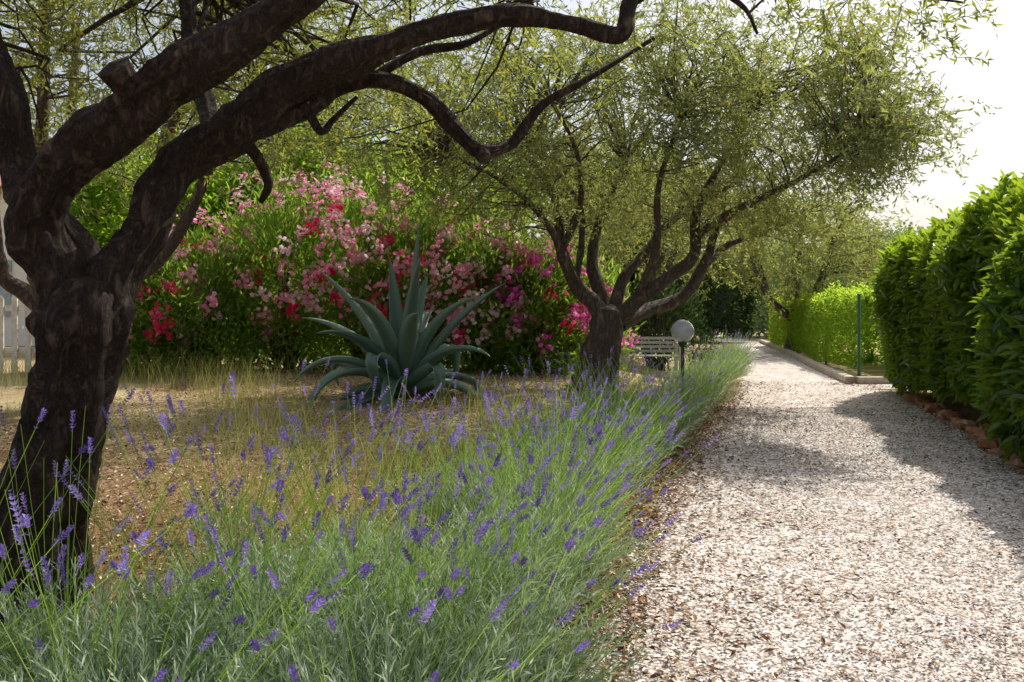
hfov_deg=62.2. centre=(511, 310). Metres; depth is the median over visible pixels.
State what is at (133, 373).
dry grass
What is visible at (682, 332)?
garden lamp
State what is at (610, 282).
oleander bush
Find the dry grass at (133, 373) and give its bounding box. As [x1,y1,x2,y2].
[0,342,681,606]
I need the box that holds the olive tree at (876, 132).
[242,0,1001,394]
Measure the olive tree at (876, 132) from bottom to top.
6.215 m
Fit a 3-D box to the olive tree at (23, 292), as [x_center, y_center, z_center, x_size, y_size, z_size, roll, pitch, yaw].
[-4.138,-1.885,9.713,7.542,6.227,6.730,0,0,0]
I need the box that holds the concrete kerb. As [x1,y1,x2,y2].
[759,340,891,383]
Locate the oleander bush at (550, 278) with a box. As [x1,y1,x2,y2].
[466,236,591,375]
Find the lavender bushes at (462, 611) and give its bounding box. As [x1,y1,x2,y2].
[0,327,763,681]
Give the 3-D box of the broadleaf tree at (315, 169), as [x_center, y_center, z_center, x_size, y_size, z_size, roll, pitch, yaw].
[-5.405,-2.440,22.278,6.894,7.349,5.333,0,0,0]
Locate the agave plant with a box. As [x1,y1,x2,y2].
[293,220,504,412]
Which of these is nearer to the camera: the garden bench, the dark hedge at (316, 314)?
the garden bench
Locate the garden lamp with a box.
[671,320,693,390]
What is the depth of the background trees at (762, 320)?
40.45 m
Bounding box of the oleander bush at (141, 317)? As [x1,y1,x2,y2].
[22,242,218,375]
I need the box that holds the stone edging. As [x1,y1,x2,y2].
[897,389,1023,473]
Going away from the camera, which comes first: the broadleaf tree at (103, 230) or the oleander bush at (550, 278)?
the oleander bush at (550, 278)
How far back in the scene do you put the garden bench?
15.87 m
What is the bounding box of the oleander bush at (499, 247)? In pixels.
[401,198,563,375]
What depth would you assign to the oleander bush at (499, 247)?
12.87 m
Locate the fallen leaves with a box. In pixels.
[539,380,1023,681]
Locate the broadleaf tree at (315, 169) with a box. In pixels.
[208,111,439,268]
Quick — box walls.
[0,188,178,345]
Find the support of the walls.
on the ground at (12, 391)
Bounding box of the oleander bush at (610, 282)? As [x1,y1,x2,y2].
[538,246,645,373]
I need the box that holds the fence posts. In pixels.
[825,293,860,375]
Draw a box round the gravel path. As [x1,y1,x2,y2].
[582,335,1023,681]
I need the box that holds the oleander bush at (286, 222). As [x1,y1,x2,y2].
[193,160,372,372]
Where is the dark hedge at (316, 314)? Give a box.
[145,246,600,355]
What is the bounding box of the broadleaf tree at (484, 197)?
[326,97,560,258]
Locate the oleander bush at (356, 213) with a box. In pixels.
[267,157,443,370]
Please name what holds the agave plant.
on the ground at (12, 391)
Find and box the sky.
[0,0,1023,255]
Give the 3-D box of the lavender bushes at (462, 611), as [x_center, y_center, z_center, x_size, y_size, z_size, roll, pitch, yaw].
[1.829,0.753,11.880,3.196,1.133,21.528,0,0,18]
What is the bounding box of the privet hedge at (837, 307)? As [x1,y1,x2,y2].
[767,280,883,369]
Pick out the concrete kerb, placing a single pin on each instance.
(838, 375)
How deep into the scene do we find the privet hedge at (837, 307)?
19.44 m
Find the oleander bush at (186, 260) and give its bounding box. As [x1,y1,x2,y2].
[123,197,295,376]
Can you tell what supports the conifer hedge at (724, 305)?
on the ground at (12, 391)
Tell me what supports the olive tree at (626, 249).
on the ground at (12, 391)
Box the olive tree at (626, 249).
[472,134,804,352]
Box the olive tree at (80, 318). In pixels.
[0,0,1003,634]
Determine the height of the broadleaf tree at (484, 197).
7.542 m
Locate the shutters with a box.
[0,260,11,315]
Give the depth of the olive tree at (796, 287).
24.89 m
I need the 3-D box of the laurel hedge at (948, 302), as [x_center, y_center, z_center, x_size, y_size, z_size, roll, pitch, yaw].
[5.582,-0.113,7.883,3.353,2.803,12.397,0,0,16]
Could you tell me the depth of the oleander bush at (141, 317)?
12.81 m
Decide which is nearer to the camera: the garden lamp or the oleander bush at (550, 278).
the garden lamp
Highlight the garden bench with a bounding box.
[621,337,680,374]
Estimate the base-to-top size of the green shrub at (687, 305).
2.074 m
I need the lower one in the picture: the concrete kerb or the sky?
the concrete kerb
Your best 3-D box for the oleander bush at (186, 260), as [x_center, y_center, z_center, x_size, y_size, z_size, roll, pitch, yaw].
[-4.883,-0.371,13.349,2.974,2.846,2.943,0,0,0]
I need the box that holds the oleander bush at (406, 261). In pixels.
[335,188,509,370]
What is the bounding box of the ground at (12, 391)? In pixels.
[0,329,1023,681]
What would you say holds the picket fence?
on the ground at (12, 391)
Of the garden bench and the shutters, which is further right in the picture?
the garden bench
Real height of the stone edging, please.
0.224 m
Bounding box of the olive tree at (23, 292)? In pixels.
[0,0,476,310]
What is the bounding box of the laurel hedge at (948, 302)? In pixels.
[866,167,1023,464]
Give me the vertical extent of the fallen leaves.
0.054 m
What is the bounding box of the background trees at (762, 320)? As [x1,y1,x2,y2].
[347,208,928,338]
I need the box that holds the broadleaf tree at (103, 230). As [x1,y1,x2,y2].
[57,122,254,278]
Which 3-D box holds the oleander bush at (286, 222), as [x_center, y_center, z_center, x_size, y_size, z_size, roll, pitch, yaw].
[-3.646,-0.795,13.813,2.965,3.739,2.883,0,0,-26]
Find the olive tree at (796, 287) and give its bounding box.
[665,182,916,352]
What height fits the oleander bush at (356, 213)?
3.630 m
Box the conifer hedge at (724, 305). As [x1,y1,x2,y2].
[630,248,760,339]
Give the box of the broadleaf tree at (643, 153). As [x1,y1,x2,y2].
[533,96,729,287]
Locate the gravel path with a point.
(774, 365)
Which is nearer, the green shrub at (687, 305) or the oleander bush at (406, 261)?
the oleander bush at (406, 261)
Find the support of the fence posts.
on the ground at (12, 391)
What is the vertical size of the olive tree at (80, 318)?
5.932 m
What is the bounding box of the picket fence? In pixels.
[0,295,34,372]
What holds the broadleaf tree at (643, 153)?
on the ground at (12, 391)
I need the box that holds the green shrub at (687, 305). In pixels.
[624,267,723,370]

